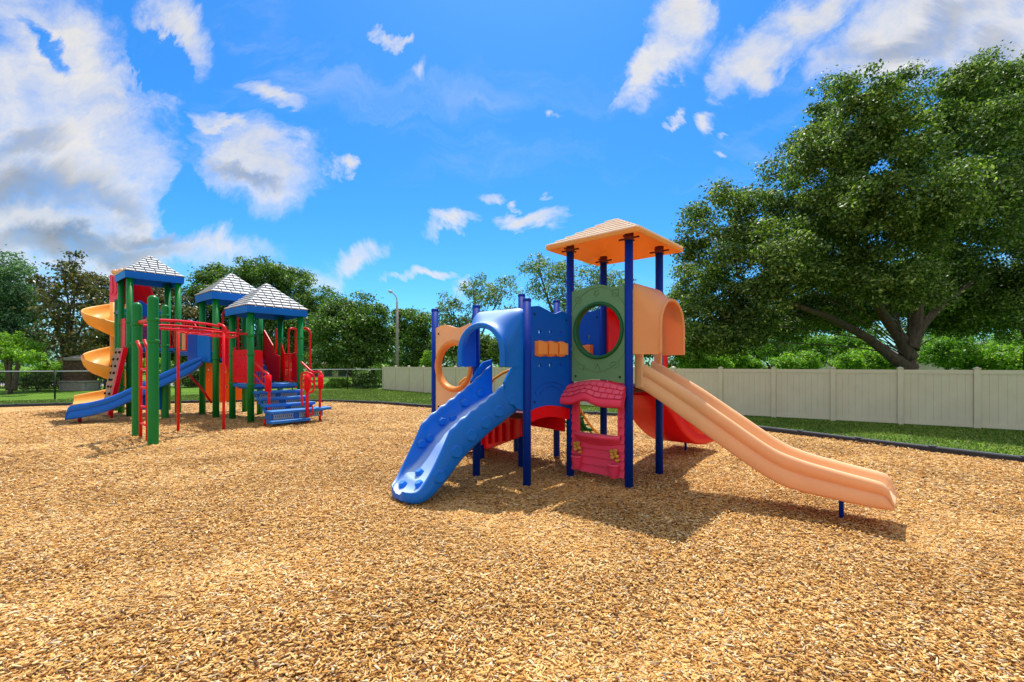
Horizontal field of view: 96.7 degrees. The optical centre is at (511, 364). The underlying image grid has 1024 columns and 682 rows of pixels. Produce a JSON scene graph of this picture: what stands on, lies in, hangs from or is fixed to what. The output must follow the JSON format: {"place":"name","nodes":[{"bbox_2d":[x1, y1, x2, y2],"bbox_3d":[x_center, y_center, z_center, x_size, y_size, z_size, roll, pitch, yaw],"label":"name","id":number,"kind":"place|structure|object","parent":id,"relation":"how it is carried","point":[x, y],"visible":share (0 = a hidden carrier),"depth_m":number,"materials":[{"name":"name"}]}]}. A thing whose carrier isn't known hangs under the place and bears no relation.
{"place":"outdoors","nodes":[
{"label":"outdoors","id":0,"kind":"place"},
{"bbox_2d":[0,401,1023,681],"bbox_3d":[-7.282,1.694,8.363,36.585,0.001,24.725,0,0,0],"label":"mulch ground","id":1,"kind":"structure","parent":0,"point":[16,412],"depth_m":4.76,"materials":[{"name":"beige wood"}]},
{"bbox_2d":[65,256,331,444],"bbox_3d":[-11.211,-1.044,15.068,12.110,5.536,5.234,0,0,34],"label":"climbing tower structure","id":2,"kind":"object","parent":1,"relation":"on","point":[134,299],"visible":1,"depth_m":14.42,"materials":[{"name":"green plastic"}]},
{"bbox_2d":[0,399,1023,462],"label":"border edging","id":3,"kind":"object","parent":1,"relation":"on","point":[961,452],"visible":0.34,"depth_m":10.19,"materials":[{"name":"black plastic"}]},
{"bbox_2d":[391,218,896,517],"bbox_3d":[1.316,-0.256,7.058,5.720,3.912,5.123,0,0,0],"label":"toddler play structure","id":4,"kind":"object","parent":1,"relation":"on","point":[659,401],"visible":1,"depth_m":6.35,"materials":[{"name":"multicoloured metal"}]},
{"bbox_2d":[0,366,1023,455],"bbox_3d":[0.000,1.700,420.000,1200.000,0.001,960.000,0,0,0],"label":"ground","id":5,"kind":"structure","parent":0,"point":[66,393],"depth_m":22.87,"materials":[{"name":"green plant"}]},
{"bbox_2d":[0,363,27,386],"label":"shrub","id":6,"kind":"object","parent":5,"relation":"on","point":[3,369],"visible":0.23,"depth_m":33.75,"materials":[{"name":"green plant"}]},
{"bbox_2d":[0,330,49,393],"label":"crepe myrtle","id":7,"kind":"object","parent":5,"relation":"on","point":[18,349],"visible":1,"depth_m":26.44,"materials":[{"name":"green plant"}]},
{"bbox_2d":[0,244,56,381],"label":"shade tree","id":8,"kind":"object","parent":5,"relation":"on","point":[12,320],"visible":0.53,"depth_m":43.19,"materials":[{"name":"green plant"}]},
{"bbox_2d":[12,368,62,391],"bbox_3d":[-30.292,0.968,29.160,2.542,1.486,3.018,0,0,0],"label":"shrub","id":9,"kind":"object","parent":5,"relation":"on","point":[39,384],"visible":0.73,"depth_m":28.76,"materials":[{"name":"green plant"}]},
{"bbox_2d":[24,361,61,383],"bbox_3d":[-33.343,0.666,33.062,2.932,2.088,2.890,0,0,-26],"label":"shrub","id":10,"kind":"object","parent":5,"relation":"on","point":[53,366],"visible":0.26,"depth_m":32.36,"materials":[{"name":"green plant"}]},
{"bbox_2d":[0,370,106,389],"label":"iron fence","id":11,"kind":"object","parent":5,"relation":"on","point":[44,376],"visible":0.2,"depth_m":30.10,"materials":[{"name":"black"}]},
{"bbox_2d":[13,250,109,378],"bbox_3d":[-30.275,-3.211,31.212,5.075,9.924,7.117,0,0,-43],"label":"magnolia tree","id":12,"kind":"object","parent":5,"relation":"on","point":[68,340],"visible":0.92,"depth_m":30.33,"materials":[{"name":"green plant"}]},
{"bbox_2d":[57,354,102,390],"bbox_3d":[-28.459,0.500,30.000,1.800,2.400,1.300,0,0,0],"label":"house","id":13,"kind":"structure","parent":5,"relation":"on","point":[73,363],"depth_m":29.50,"materials":[{"name":"brick"}]},
{"bbox_2d":[95,366,109,388],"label":"shrub","id":14,"kind":"object","parent":5,"relation":"on","point":[101,379],"visible":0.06,"depth_m":30.60,"materials":[{"name":"green plant"}]},
{"bbox_2d":[75,269,211,361],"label":"shade tree","id":15,"kind":"object","parent":5,"relation":"on","point":[187,311],"visible":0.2,"depth_m":45.28,"materials":[{"name":"green plant"}]},
{"bbox_2d":[143,358,172,374],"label":"shrub","id":16,"kind":"object","parent":5,"relation":"on","point":[144,362],"visible":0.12,"depth_m":32.89,"materials":[{"name":"green plant"}]},
{"bbox_2d":[0,369,381,399],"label":"chain link fence","id":17,"kind":"object","parent":5,"relation":"on","point":[55,382],"visible":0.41,"depth_m":22.51,"materials":[{"name":"black metal"}]},
{"bbox_2d":[173,369,209,386],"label":"shrub","id":18,"kind":"object","parent":5,"relation":"on","point":[187,378],"visible":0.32,"depth_m":33.88,"materials":[{"name":"green plant"}]},
{"bbox_2d":[159,255,335,370],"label":"live oak","id":19,"kind":"object","parent":5,"relation":"on","point":[279,277],"visible":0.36,"depth_m":49.07,"materials":[{"name":"green plant"}]},
{"bbox_2d":[304,362,350,376],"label":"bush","id":20,"kind":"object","parent":5,"relation":"on","point":[328,374],"depth_m":61.94,"materials":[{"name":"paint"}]},
{"bbox_2d":[324,368,332,376],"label":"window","id":21,"kind":"structure","parent":20,"relation":"in","point":[327,375],"depth_m":61.93,"materials":[{"name":"glass"}]},
{"bbox_2d":[324,377,353,387],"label":"shrub","id":22,"kind":"object","parent":5,"relation":"on","point":[341,383],"visible":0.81,"depth_m":34.53,"materials":[{"name":"green plant"}]},
{"bbox_2d":[304,288,400,385],"bbox_3d":[-13.257,-2.203,36.635,8.605,7.926,7.458,0,0,0],"label":"shade tree","id":23,"kind":"object","parent":5,"relation":"on","point":[349,320],"visible":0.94,"depth_m":35.65,"materials":[{"name":"green plant"}]},
{"bbox_2d":[350,365,381,387],"bbox_3d":[-10.446,0.864,33.057,2.508,1.693,3.606,0,0,-20],"label":"shrub","id":24,"kind":"object","parent":5,"relation":"on","point":[366,377],"visible":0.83,"depth_m":32.33,"materials":[{"name":"green plant"}]},
{"bbox_2d":[373,362,391,386],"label":"shrub","id":25,"kind":"object","parent":5,"relation":"on","point":[380,364],"visible":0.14,"depth_m":34.52,"materials":[{"name":"green plant"}]},
{"bbox_2d":[388,290,398,366],"bbox_3d":[-9.362,-2.109,36.000,0.867,7.618,0.320,0,0,0],"label":"street lamp","id":26,"kind":"object","parent":5,"relation":"on","point":[397,348],"visible":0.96,"depth_m":35.91,"materials":[{"name":"metal"}]},
{"bbox_2d":[386,306,456,366],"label":"shade tree","id":27,"kind":"object","parent":5,"relation":"on","point":[415,332],"visible":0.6,"depth_m":46.65,"materials":[{"name":"green plant"}]},
{"bbox_2d":[417,350,430,366],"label":"shrub","id":28,"kind":"object","parent":5,"relation":"on","point":[426,360],"visible":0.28,"depth_m":33.68,"materials":[{"name":"green plant"}]},
{"bbox_2d":[430,334,506,367],"bbox_3d":[-2.552,-0.546,33.539,7.310,4.577,4.721,0,0,0],"label":"shade tree","id":29,"kind":"object","parent":5,"relation":"on","point":[489,343],"visible":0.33,"depth_m":32.69,"materials":[{"name":"green plant"}]},
{"bbox_2d":[425,272,526,360],"bbox_3d":[-2.714,-3.206,39.622,9.533,9.922,6.569,0,0,0],"label":"laurel oak","id":30,"kind":"object","parent":5,"relation":"on","point":[493,293],"visible":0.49,"depth_m":39.01,"materials":[{"name":"green plant"}]},
{"bbox_2d":[0,322,1010,373],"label":"woodland","id":31,"kind":"object","parent":5,"relation":"on","point":[672,363],"visible":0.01,"depth_m":66.22,"materials":[{"name":"green plant"}]},
{"bbox_2d":[516,252,635,345],"bbox_3d":[5.739,-3.851,38.291,11.957,11.221,8.287,0,0,0],"label":"laurel oak","id":32,"kind":"object","parent":5,"relation":"on","point":[559,269],"visible":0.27,"depth_m":37.24,"materials":[{"name":"green plant"}]},
{"bbox_2d":[633,319,704,363],"bbox_3d":[10.842,-1.083,29.075,7.709,5.652,5.218,0,0,0],"label":"shade tree","id":33,"kind":"object","parent":5,"relation":"on","point":[648,355],"visible":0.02,"depth_m":28.79,"materials":[{"name":"green plant"}]},
{"bbox_2d":[672,348,722,368],"bbox_3d":[11.730,0.127,28.453,3.176,3.168,2.900,0,0,34],"label":"shrub","id":34,"kind":"object","parent":5,"relation":"on","point":[699,362],"visible":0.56,"depth_m":28.04,"materials":[{"name":"green plant"}]},
{"bbox_2d":[382,366,1023,429],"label":"vinyl fence","id":35,"kind":"object","parent":5,"relation":"on","point":[976,397],"visible":0.58,"depth_m":13.45,"materials":[{"name":"beige plastic"}]},
{"bbox_2d":[707,349,750,368],"bbox_3d":[13.451,0.160,28.387,3.016,3.101,4.528,0,0,14],"label":"shrub","id":36,"kind":"object","parent":5,"relation":"on","point":[733,362],"visible":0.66,"depth_m":27.59,"materials":[{"name":"green plant"}]},
{"bbox_2d":[738,356,765,368],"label":"shrub","id":37,"kind":"object","parent":5,"relation":"on","point":[755,363],"visible":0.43,"depth_m":28.14,"materials":[{"name":"green plant"}]},
{"bbox_2d":[747,339,805,368],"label":"broadleaf tree","id":38,"kind":"object","parent":5,"relation":"on","point":[762,354],"visible":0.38,"depth_m":31.63,"materials":[{"name":"green plant"}]},
{"bbox_2d":[765,348,828,368],"bbox_3d":[17.562,0.350,28.101,3.519,2.722,2.956,0,0,0],"label":"shrub","id":39,"kind":"object","parent":5,"relation":"on","point":[805,360],"visible":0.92,"depth_m":27.30,"materials":[{"name":"green plant"}]},
{"bbox_2d":[781,332,887,368],"bbox_3d":[21.982,-0.515,31.346,6.370,4.490,4.685,0,0,0],"label":"broadleaf tree","id":40,"kind":"object","parent":5,"relation":"on","point":[826,350],"visible":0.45,"depth_m":30.50,"materials":[{"name":"green plant"}]},
{"bbox_2d":[663,56,1012,369],"bbox_3d":[13.297,-5.241,17.227,15.317,13.985,10.296,0,0,0],"label":"oak tree","id":41,"kind":"object","parent":5,"relation":"on","point":[849,207],"visible":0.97,"depth_m":15.22,"materials":[{"name":"green plant"}]},
{"bbox_2d":[826,345,891,369],"bbox_3d":[21.544,0.147,27.800,3.899,3.127,5.244,0,0,32],"label":"shrub","id":42,"kind":"object","parent":5,"relation":"on","point":[863,359],"visible":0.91,"depth_m":27.12,"materials":[{"name":"green plant"}]},
{"bbox_2d":[880,363,896,369],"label":"shrub","id":43,"kind":"object","parent":5,"relation":"on","point":[892,366],"visible":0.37,"depth_m":27.50,"materials":[{"name":"green plant"}]},
{"bbox_2d":[916,332,988,369],"bbox_3d":[26.365,-0.259,27.598,4.295,3.977,4.297,0,0,0],"label":"shrub","id":44,"kind":"object","parent":5,"relation":"on","point":[943,353],"visible":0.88,"depth_m":26.81,"materials":[{"name":"green plant"}]},
{"bbox_2d":[900,40,1023,369],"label":"oak tree","id":45,"kind":"object","parent":5,"relation":"on","point":[984,96],"visible":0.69,"depth_m":16.84,"materials":[{"name":"green plant"}]},
{"bbox_2d":[950,354,979,369],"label":"shrub","id":46,"kind":"object","parent":5,"relation":"on","point":[969,364],"visible":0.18,"depth_m":27.42,"materials":[{"name":"green plant"}]},
{"bbox_2d":[969,341,1023,369],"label":"shrub","id":47,"kind":"object","parent":5,"relation":"on","point":[1004,357],"visible":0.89,"depth_m":25.05,"materials":[{"name":"green plant"}]},
{"bbox_2d":[983,329,1023,348],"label":"shade tree","id":48,"kind":"object","parent":5,"relation":"on","point":[1019,340],"visible":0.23,"depth_m":30.91,"materials":[{"name":"green plant"}]},
{"bbox_2d":[0,0,1023,365],"label":"sky","id":49,"kind":"structure","parent":0,"point":[415,150],"materials":[{"name":"blue"}]},
{"bbox_2d":[820,351,897,368],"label":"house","id":50,"kind":"structure","parent":0,"point":[828,366],"depth_m":58.23,"materials":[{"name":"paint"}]},
{"bbox_2d":[916,353,958,369],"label":"house","id":51,"kind":"structure","parent":0,"point":[922,366],"depth_m":49.71,"materials":[{"name":"paint"}]}
]}

